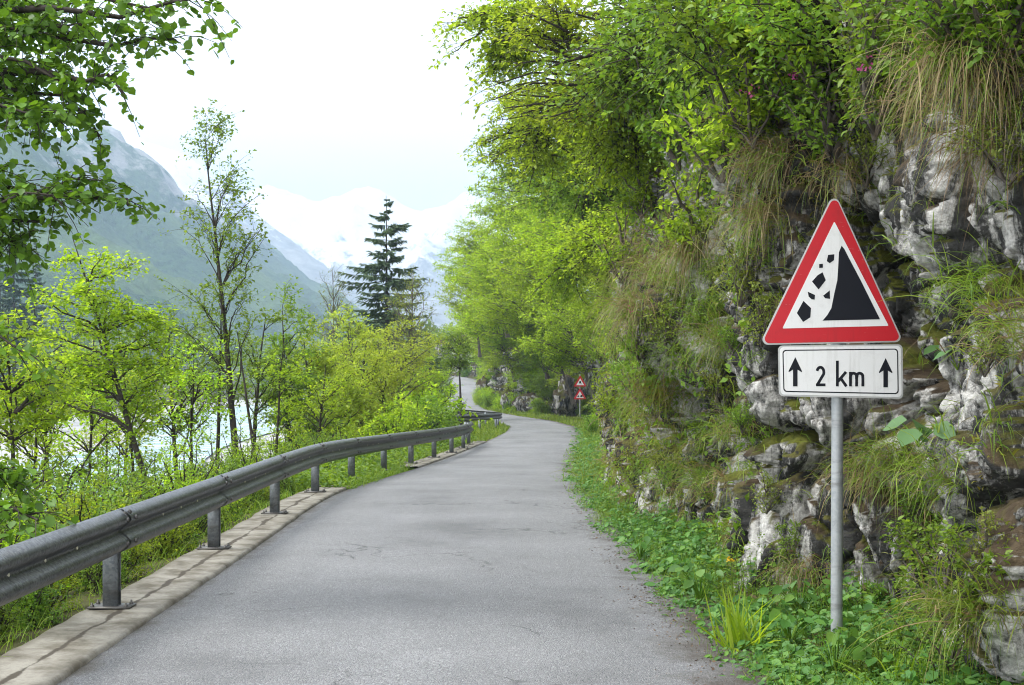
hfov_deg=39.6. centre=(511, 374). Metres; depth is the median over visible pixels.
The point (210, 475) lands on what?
bank shrub
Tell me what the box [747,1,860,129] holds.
cliff shrub
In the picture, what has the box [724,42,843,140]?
cliff shrub
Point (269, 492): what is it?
bank shrub
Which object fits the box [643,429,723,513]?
grass tussock
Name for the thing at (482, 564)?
road
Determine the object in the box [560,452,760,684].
leaf litter
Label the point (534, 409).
bank bush
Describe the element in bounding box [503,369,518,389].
beech tree
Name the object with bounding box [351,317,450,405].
willow tree
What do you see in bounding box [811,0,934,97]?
cliff shrub
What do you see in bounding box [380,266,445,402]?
ash tree
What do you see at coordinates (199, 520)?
bank shrub
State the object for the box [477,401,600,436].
verge grass
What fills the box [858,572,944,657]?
cliff shrub
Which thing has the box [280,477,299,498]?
bank shrub
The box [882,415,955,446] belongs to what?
broad leaf plant
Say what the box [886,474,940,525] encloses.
cliff shrub
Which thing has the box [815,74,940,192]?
grass tussock
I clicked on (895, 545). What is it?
cliff shrub
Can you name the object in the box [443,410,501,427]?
guardrail
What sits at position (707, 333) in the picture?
grass tussock
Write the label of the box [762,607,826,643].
broad leaf plant
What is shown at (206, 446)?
river
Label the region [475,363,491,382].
beech tree
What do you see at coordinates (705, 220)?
grass tussock
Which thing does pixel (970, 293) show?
grass tussock
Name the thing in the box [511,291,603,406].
beech tree
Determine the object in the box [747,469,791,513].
cliff shrub
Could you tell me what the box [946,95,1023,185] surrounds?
cliff shrub
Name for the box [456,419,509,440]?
verge grass
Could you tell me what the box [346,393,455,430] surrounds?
bank bush
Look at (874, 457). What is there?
grass tussock
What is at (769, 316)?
cliff shrub
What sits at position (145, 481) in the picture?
bank shrub
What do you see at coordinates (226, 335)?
alder tree
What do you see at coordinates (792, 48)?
cliff shrub
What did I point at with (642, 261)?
grass tussock
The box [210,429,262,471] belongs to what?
bank shrub
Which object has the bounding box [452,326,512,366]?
beech tree
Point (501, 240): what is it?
beech tree
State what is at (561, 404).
boulder
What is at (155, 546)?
bank shrub
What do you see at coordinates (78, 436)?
young tree
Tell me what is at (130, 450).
young tree
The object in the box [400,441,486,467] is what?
kerb
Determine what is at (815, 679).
verge plants
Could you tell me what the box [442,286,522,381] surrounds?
beech tree
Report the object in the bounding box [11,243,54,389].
spruce tree
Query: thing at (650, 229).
cliff shrub
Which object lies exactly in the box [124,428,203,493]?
bank shrub
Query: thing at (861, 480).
grass tussock
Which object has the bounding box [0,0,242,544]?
linden tree
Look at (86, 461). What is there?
bank shrub
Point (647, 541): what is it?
broad leaf plant
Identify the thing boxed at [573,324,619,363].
cliff shrub
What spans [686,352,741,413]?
cliff shrub
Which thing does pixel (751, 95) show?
pink flower
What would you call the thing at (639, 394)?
grass tussock
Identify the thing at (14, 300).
spruce tree
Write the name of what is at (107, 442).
young tree
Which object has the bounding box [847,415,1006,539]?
grass tussock
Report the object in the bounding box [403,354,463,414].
bank tree
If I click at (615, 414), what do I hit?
cliff shrub
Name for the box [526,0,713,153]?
slope tree
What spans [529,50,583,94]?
beech tree
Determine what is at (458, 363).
roadside tree
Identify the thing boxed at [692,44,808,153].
cliff shrub
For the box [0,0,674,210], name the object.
sky
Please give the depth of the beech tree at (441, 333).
223.78 m
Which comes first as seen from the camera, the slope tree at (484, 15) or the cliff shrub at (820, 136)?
the cliff shrub at (820, 136)
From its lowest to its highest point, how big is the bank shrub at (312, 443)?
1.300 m
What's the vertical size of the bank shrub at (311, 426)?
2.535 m
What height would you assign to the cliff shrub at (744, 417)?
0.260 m
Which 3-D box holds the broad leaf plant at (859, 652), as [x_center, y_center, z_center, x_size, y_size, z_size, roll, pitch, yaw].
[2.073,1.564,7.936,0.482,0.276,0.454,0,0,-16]
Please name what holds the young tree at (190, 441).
on the ground at (86, 603)
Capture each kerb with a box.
[0,485,350,684]
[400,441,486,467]
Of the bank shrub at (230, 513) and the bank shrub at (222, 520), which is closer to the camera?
the bank shrub at (222, 520)
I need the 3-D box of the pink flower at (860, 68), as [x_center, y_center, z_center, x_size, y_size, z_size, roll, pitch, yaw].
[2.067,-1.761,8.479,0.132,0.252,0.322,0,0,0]
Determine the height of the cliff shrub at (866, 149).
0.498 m
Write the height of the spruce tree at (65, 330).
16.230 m
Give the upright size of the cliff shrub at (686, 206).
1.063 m
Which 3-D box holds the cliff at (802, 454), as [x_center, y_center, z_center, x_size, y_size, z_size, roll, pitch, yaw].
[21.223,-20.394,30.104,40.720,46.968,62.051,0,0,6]
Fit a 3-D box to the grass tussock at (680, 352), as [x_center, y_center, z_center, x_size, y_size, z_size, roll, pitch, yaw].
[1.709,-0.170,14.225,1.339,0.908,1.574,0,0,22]
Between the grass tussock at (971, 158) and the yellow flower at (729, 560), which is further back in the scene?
the yellow flower at (729, 560)
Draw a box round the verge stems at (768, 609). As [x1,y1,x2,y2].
[578,454,958,684]
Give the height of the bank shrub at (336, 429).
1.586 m
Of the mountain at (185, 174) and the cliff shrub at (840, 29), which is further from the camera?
the mountain at (185, 174)
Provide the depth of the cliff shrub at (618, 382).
15.64 m
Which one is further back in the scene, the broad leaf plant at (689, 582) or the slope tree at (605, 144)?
the slope tree at (605, 144)
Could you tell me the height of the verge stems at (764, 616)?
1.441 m
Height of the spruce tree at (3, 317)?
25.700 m
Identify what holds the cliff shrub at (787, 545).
on the cliff at (802, 454)
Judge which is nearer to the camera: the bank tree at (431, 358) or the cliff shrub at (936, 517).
the cliff shrub at (936, 517)
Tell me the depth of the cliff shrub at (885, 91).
8.72 m
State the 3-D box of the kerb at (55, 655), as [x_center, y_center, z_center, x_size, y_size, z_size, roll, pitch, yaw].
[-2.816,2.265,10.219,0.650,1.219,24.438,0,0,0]
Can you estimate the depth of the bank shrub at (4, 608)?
9.79 m
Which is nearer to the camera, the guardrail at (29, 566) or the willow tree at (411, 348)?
the guardrail at (29, 566)
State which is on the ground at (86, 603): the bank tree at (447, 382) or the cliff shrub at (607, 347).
the bank tree at (447, 382)
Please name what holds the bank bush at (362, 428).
on the ground at (86, 603)
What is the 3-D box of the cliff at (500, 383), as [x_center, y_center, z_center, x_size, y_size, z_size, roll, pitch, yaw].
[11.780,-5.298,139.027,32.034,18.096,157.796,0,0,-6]
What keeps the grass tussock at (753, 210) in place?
on the cliff at (802, 454)
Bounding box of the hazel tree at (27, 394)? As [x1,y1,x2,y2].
[0,307,98,520]
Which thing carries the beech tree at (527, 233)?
on the ground at (86, 603)
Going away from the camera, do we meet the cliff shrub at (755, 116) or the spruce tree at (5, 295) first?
the cliff shrub at (755, 116)
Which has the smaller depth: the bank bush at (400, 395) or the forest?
the bank bush at (400, 395)
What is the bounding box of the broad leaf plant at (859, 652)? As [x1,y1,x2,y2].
[833,630,923,675]
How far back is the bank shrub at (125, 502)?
15.67 m
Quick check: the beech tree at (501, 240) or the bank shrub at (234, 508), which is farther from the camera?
the beech tree at (501, 240)
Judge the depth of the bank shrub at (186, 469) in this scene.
22.27 m
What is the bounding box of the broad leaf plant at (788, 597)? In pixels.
[770,578,830,614]
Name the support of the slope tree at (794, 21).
on the cliff at (802, 454)
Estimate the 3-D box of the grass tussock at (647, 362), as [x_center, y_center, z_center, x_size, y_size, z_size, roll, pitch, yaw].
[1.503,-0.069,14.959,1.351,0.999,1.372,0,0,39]
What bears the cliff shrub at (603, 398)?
on the cliff at (802, 454)
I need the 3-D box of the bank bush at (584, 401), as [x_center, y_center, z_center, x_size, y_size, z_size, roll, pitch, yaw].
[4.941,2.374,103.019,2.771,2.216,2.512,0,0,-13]
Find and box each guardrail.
[0,420,473,608]
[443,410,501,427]
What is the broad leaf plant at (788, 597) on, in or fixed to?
on the ground at (86, 603)
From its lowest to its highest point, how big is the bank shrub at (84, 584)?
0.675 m
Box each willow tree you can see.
[298,301,387,387]
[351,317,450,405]
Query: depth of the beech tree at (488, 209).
97.40 m
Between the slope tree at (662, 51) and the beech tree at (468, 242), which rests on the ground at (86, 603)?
the beech tree at (468, 242)
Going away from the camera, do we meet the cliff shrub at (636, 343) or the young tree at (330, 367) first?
the cliff shrub at (636, 343)
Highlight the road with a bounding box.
[56,376,783,684]
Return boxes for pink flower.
[739,84,759,123]
[787,70,797,108]
[854,55,872,105]
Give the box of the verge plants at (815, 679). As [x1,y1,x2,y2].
[561,427,1023,684]
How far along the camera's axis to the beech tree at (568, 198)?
61.38 m
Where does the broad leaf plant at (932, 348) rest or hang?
on the cliff at (802, 454)
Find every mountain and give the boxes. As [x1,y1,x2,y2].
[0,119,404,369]
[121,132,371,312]
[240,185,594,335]
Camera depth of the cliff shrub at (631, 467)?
17.16 m
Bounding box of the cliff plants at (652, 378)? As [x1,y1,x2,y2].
[592,9,782,579]
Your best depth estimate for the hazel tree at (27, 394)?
20.02 m
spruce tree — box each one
[0,202,40,402]
[0,254,18,379]
[0,263,12,396]
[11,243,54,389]
[49,308,69,389]
[324,199,467,408]
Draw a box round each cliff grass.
[588,95,975,626]
[595,0,1023,684]
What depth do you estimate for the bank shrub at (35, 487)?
12.54 m
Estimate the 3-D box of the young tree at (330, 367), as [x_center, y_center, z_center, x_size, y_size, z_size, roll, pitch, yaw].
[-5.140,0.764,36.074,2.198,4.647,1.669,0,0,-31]
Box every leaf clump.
[692,582,780,657]
[831,636,935,684]
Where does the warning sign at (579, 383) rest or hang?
on the ground at (86, 603)
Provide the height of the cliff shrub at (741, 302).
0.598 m
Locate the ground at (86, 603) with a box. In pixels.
[0,361,939,683]
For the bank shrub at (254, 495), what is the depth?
19.83 m
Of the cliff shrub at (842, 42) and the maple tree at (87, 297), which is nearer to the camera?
the cliff shrub at (842, 42)
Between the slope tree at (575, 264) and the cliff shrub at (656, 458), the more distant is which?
the slope tree at (575, 264)
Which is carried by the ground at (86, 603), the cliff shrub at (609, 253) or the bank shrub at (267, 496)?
the bank shrub at (267, 496)
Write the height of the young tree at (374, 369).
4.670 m
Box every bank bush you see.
[278,421,383,449]
[318,415,413,435]
[344,391,424,429]
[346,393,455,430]
[356,396,445,455]
[376,368,492,434]
[378,398,463,446]
[415,404,461,427]
[456,364,471,376]
[470,385,489,401]
[472,392,487,404]
[478,388,498,406]
[478,394,499,408]
[479,387,494,394]
[481,390,501,405]
[490,395,501,408]
[495,394,502,409]
[504,391,526,410]
[526,398,547,412]
[530,397,552,413]
[575,395,591,414]
[580,413,600,432]
[583,405,597,421]
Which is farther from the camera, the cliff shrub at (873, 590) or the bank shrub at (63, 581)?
the bank shrub at (63, 581)
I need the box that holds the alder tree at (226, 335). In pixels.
[154,98,276,469]
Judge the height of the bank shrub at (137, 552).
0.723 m
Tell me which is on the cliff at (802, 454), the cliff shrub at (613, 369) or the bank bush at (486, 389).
the cliff shrub at (613, 369)
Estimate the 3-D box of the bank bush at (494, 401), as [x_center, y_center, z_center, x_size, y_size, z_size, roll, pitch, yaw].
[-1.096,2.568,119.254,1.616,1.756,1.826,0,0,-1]
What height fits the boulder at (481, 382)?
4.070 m
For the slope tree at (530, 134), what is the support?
on the cliff at (802, 454)
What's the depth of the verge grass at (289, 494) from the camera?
13.03 m
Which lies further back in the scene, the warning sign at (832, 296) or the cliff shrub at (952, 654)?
the warning sign at (832, 296)
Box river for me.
[2,400,311,510]
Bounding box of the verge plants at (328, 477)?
[280,436,478,491]
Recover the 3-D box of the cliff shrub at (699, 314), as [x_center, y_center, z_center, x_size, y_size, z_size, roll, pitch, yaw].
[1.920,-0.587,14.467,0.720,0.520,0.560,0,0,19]
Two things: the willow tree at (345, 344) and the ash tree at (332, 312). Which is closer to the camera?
the willow tree at (345, 344)
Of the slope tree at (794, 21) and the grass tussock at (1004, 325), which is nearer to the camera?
the grass tussock at (1004, 325)
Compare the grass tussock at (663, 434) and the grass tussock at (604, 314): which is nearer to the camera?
the grass tussock at (663, 434)
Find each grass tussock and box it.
[550,257,636,316]
[555,437,646,505]
[561,247,680,386]
[577,365,653,447]
[578,452,680,517]
[581,350,700,450]
[587,199,668,262]
[589,320,630,369]
[590,307,614,326]
[590,322,690,411]
[592,200,675,318]
[598,404,655,450]
[601,219,702,305]
[606,185,724,326]
[618,313,734,389]
[630,397,716,483]
[634,220,791,324]
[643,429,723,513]
[645,383,725,453]
[651,192,732,258]
[659,294,736,395]
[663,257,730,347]
[674,375,770,478]
[679,145,816,287]
[689,115,841,251]
[744,509,857,606]
[777,138,883,232]
[783,400,924,505]
[795,414,913,528]
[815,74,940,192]
[833,0,1023,183]
[833,507,1023,683]
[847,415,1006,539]
[867,80,1023,253]
[878,230,1023,333]
[882,9,1023,211]
[901,277,1023,412]
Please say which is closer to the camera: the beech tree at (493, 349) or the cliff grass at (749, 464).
the cliff grass at (749, 464)
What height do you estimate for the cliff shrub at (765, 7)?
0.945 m
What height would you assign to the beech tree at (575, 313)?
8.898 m
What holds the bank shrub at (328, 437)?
on the ground at (86, 603)
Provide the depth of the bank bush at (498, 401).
117.95 m
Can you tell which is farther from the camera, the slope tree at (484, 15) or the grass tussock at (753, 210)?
the slope tree at (484, 15)
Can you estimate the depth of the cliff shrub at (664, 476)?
15.24 m
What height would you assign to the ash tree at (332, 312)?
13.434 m
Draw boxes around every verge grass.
[0,481,319,656]
[281,460,413,490]
[374,438,476,467]
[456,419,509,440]
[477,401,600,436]
[551,433,1017,684]
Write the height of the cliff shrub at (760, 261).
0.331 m
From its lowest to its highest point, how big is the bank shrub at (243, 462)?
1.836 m
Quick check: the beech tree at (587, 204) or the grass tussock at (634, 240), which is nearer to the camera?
the grass tussock at (634, 240)
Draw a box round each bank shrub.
[0,418,113,586]
[0,442,118,586]
[0,446,63,546]
[0,474,70,632]
[0,477,74,545]
[0,514,68,584]
[0,590,37,644]
[3,587,54,624]
[6,581,70,631]
[9,568,85,614]
[14,458,158,579]
[34,488,134,588]
[38,466,150,529]
[46,468,155,525]
[64,422,166,504]
[68,551,133,592]
[74,550,132,596]
[82,541,153,587]
[84,491,148,575]
[87,457,179,504]
[95,487,150,556]
[121,466,176,502]
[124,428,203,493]
[132,531,183,562]
[134,438,225,529]
[140,521,203,557]
[145,493,203,554]
[147,455,218,491]
[151,421,233,535]
[167,483,222,547]
[174,455,218,484]
[185,452,253,507]
[186,428,238,471]
[187,507,228,538]
[193,425,260,473]
[196,505,237,530]
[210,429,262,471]
[211,451,267,514]
[218,411,284,499]
[221,498,242,521]
[224,494,253,520]
[231,496,257,514]
[238,427,296,477]
[245,489,267,509]
[252,486,269,505]
[258,481,284,501]
[268,423,345,452]
[271,442,307,494]
[280,431,342,474]
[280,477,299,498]
[281,399,350,451]
[285,432,343,469]
[301,430,355,464]
[322,415,362,460]
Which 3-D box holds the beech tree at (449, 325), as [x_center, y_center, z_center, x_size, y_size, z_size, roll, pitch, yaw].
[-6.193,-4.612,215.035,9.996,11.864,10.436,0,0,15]
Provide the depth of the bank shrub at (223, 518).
16.75 m
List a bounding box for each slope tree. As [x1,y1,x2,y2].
[421,0,606,96]
[457,64,604,209]
[460,0,664,158]
[465,127,631,222]
[516,138,646,259]
[521,215,613,316]
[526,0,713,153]
[537,82,667,202]
[548,199,624,308]
[553,0,736,138]
[626,0,768,203]
[692,0,864,68]
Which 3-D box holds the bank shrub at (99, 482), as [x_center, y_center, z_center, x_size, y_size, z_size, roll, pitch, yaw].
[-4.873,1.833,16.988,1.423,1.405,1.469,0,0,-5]
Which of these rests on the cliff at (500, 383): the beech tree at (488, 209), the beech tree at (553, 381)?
the beech tree at (553, 381)
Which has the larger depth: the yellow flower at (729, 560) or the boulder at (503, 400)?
the boulder at (503, 400)
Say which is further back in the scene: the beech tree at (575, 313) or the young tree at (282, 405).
the beech tree at (575, 313)
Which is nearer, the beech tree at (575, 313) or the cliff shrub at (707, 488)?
the cliff shrub at (707, 488)
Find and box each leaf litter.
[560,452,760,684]
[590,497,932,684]
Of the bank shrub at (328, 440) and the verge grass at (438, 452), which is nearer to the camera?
the bank shrub at (328, 440)
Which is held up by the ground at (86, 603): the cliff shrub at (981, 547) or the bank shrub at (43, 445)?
the bank shrub at (43, 445)
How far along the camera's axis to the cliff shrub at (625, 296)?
22.05 m
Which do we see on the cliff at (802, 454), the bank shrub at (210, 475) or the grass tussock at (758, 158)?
the grass tussock at (758, 158)
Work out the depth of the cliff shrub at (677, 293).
14.82 m
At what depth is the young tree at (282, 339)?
33.94 m
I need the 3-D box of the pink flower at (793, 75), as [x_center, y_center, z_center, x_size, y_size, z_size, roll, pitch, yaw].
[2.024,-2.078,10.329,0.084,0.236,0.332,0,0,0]
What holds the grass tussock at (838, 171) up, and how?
on the cliff at (802, 454)
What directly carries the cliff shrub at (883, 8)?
on the cliff at (802, 454)
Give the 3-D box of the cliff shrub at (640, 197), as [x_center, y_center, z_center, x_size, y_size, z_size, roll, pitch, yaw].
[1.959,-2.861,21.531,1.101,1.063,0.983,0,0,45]
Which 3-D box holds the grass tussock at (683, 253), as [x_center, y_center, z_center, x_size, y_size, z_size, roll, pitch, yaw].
[1.903,-1.224,14.525,1.504,1.722,1.690,0,0,-29]
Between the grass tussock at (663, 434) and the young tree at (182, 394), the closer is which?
the grass tussock at (663, 434)
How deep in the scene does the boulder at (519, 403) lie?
109.40 m
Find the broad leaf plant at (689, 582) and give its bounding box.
[668,562,733,601]
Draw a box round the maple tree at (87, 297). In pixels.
[2,239,186,497]
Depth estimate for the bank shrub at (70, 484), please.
18.45 m
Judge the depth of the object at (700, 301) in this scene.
14.25 m
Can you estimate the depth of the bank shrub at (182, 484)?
16.79 m
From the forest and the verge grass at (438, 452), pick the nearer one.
the verge grass at (438, 452)
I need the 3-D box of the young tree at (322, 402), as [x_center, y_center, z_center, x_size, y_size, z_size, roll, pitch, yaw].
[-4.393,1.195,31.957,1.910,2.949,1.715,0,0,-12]
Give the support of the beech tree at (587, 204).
on the cliff at (802, 454)
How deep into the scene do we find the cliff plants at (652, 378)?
15.09 m
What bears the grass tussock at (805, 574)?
on the cliff at (802, 454)
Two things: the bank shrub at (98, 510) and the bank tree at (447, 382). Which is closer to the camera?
the bank shrub at (98, 510)
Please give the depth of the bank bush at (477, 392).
143.70 m
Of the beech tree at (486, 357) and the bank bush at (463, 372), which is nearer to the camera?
the beech tree at (486, 357)
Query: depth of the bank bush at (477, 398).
135.60 m
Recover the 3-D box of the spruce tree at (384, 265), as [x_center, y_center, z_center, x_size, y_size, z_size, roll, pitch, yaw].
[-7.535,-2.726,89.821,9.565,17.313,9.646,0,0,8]
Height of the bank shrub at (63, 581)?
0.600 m
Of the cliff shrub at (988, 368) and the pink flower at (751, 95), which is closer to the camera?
the cliff shrub at (988, 368)
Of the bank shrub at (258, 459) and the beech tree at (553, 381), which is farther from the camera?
the beech tree at (553, 381)
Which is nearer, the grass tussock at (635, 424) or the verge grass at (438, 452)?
the grass tussock at (635, 424)
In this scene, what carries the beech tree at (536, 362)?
on the ground at (86, 603)
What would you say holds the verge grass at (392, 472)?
on the ground at (86, 603)
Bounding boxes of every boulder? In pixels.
[475,373,490,391]
[500,386,516,408]
[511,392,545,411]
[552,374,578,416]
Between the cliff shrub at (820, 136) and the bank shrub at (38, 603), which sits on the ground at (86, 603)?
the bank shrub at (38, 603)
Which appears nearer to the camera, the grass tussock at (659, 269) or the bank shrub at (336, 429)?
the grass tussock at (659, 269)
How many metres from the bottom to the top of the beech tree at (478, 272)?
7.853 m
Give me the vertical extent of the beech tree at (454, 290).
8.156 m
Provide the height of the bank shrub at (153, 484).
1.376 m
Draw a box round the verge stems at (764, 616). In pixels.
[565,437,995,684]
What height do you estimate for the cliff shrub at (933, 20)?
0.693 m
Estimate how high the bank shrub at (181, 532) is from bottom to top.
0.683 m
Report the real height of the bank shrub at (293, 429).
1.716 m
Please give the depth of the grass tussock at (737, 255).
11.06 m
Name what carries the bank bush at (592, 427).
on the ground at (86, 603)
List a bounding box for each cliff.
[434,320,611,415]
[594,0,1023,683]
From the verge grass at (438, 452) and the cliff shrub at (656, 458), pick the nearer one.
the cliff shrub at (656, 458)
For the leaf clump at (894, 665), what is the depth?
7.59 m
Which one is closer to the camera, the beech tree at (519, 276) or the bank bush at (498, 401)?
the beech tree at (519, 276)
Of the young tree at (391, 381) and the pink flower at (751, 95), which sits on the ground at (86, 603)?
the young tree at (391, 381)
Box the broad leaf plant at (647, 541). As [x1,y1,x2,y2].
[617,531,659,560]
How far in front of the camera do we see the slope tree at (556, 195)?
37.79 m
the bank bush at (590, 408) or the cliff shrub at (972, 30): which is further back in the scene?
the bank bush at (590, 408)
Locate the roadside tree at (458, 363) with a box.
[430,328,476,424]
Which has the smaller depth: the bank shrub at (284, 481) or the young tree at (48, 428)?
the bank shrub at (284, 481)
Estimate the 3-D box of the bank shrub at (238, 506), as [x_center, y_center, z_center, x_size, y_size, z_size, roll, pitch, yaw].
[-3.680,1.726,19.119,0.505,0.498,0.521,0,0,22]
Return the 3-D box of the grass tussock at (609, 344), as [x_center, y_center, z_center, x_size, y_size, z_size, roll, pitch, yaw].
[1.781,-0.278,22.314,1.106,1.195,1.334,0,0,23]
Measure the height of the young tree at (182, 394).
5.769 m
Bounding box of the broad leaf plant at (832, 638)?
[804,626,879,677]
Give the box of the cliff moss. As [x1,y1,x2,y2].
[603,1,1023,612]
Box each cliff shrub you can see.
[573,195,650,283]
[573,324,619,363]
[586,362,624,416]
[587,314,633,365]
[600,155,665,218]
[602,359,639,401]
[605,401,631,436]
[606,309,661,361]
[606,347,655,406]
[609,446,647,485]
[610,288,637,313]
[632,292,693,356]
[632,378,681,418]
[634,82,711,170]
[635,217,675,254]
[639,437,673,475]
[642,162,725,254]
[651,53,784,183]
[656,461,681,492]
[657,270,696,309]
[662,291,724,338]
[668,351,714,387]
[672,0,811,76]
[676,419,711,459]
[685,468,722,503]
[686,1,789,102]
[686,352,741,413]
[688,253,728,287]
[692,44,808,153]
[704,0,801,60]
[707,231,764,306]
[711,325,741,357]
[718,401,754,433]
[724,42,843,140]
[732,227,781,268]
[737,281,781,346]
[739,0,841,96]
[746,0,844,81]
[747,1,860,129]
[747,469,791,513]
[752,38,861,162]
[757,519,820,567]
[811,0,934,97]
[820,33,912,140]
[825,580,891,611]
[828,0,949,98]
[828,124,895,187]
[832,0,892,115]
[850,0,1018,78]
[853,41,924,131]
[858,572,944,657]
[872,0,949,73]
[878,442,923,480]
[878,613,972,683]
[880,517,943,580]
[883,515,1012,634]
[885,511,942,565]
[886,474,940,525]
[892,0,1023,90]
[901,0,1023,105]
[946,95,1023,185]
[946,321,1020,376]
[951,506,1018,573]
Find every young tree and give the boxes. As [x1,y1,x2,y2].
[0,306,102,500]
[0,312,114,495]
[25,317,162,504]
[60,337,164,473]
[74,326,184,471]
[76,356,171,489]
[111,299,242,482]
[149,333,239,468]
[221,297,310,458]
[248,343,320,452]
[249,274,344,442]
[276,365,359,442]
[279,314,356,435]
[314,351,376,438]
[321,324,399,436]
[353,343,417,430]
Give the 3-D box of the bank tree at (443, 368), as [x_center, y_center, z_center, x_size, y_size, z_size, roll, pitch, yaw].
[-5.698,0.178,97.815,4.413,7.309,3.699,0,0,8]
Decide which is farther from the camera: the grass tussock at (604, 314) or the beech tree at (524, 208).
the beech tree at (524, 208)
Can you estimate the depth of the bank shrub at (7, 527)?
12.15 m
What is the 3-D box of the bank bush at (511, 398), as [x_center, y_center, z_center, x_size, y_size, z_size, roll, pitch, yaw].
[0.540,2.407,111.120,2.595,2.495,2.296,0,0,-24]
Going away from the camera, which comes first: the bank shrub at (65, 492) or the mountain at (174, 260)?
the bank shrub at (65, 492)
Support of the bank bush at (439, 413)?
on the ground at (86, 603)
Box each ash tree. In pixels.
[310,266,358,345]
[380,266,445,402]
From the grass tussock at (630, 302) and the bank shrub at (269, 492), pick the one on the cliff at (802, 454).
the grass tussock at (630, 302)
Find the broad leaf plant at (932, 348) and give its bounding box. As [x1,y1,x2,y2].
[924,345,959,369]
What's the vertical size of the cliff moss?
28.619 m
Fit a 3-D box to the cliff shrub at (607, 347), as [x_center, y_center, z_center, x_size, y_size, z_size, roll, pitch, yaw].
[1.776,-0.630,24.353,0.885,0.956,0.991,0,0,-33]
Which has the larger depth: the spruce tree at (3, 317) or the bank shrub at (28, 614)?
the spruce tree at (3, 317)
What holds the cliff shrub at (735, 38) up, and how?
on the cliff at (802, 454)
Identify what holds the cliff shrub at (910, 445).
on the cliff at (802, 454)
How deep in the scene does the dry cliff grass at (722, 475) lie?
15.07 m
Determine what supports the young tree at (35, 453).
on the ground at (86, 603)
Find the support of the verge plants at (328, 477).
on the ground at (86, 603)
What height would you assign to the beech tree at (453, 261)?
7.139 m
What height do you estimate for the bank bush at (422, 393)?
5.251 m
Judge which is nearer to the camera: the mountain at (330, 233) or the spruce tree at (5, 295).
the spruce tree at (5, 295)
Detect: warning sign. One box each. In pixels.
[574,374,585,415]
[762,199,902,634]
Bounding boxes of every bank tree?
[256,390,308,452]
[261,416,307,454]
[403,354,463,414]
[418,327,461,397]
[439,370,463,396]
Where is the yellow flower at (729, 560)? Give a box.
[726,556,736,596]
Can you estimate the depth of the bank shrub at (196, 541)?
15.00 m
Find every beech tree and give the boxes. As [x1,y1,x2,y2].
[424,323,453,350]
[432,244,492,292]
[433,268,491,356]
[438,311,466,340]
[440,215,503,286]
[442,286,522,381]
[443,231,522,337]
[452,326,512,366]
[462,269,557,379]
[463,341,489,370]
[464,168,538,235]
[465,201,562,311]
[468,324,511,375]
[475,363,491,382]
[482,231,584,343]
[486,367,499,385]
[487,326,539,382]
[491,195,551,254]
[494,272,570,344]
[503,146,569,234]
[503,308,585,403]
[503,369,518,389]
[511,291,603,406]
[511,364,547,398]
[512,203,605,305]
[527,369,561,413]
[528,266,603,343]
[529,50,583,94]
[537,142,629,226]
[545,365,588,405]
[555,179,636,246]
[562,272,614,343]
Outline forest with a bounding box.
[1,291,452,396]
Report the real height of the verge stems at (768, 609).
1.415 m
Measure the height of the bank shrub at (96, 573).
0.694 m
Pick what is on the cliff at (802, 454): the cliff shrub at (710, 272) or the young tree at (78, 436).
the cliff shrub at (710, 272)
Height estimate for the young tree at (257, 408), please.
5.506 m
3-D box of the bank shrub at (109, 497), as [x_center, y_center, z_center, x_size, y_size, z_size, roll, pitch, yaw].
[-4.812,1.816,15.989,1.728,1.696,1.608,0,0,2]
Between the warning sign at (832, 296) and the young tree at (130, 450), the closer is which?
the warning sign at (832, 296)
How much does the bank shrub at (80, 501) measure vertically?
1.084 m
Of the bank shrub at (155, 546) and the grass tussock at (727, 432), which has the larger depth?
the bank shrub at (155, 546)
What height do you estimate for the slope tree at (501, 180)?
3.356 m
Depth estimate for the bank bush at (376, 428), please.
44.20 m
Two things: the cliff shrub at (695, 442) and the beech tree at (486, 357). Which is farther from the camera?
the beech tree at (486, 357)
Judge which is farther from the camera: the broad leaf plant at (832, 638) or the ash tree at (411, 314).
the ash tree at (411, 314)
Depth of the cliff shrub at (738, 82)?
10.72 m
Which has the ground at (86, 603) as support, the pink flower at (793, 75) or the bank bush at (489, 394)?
the bank bush at (489, 394)

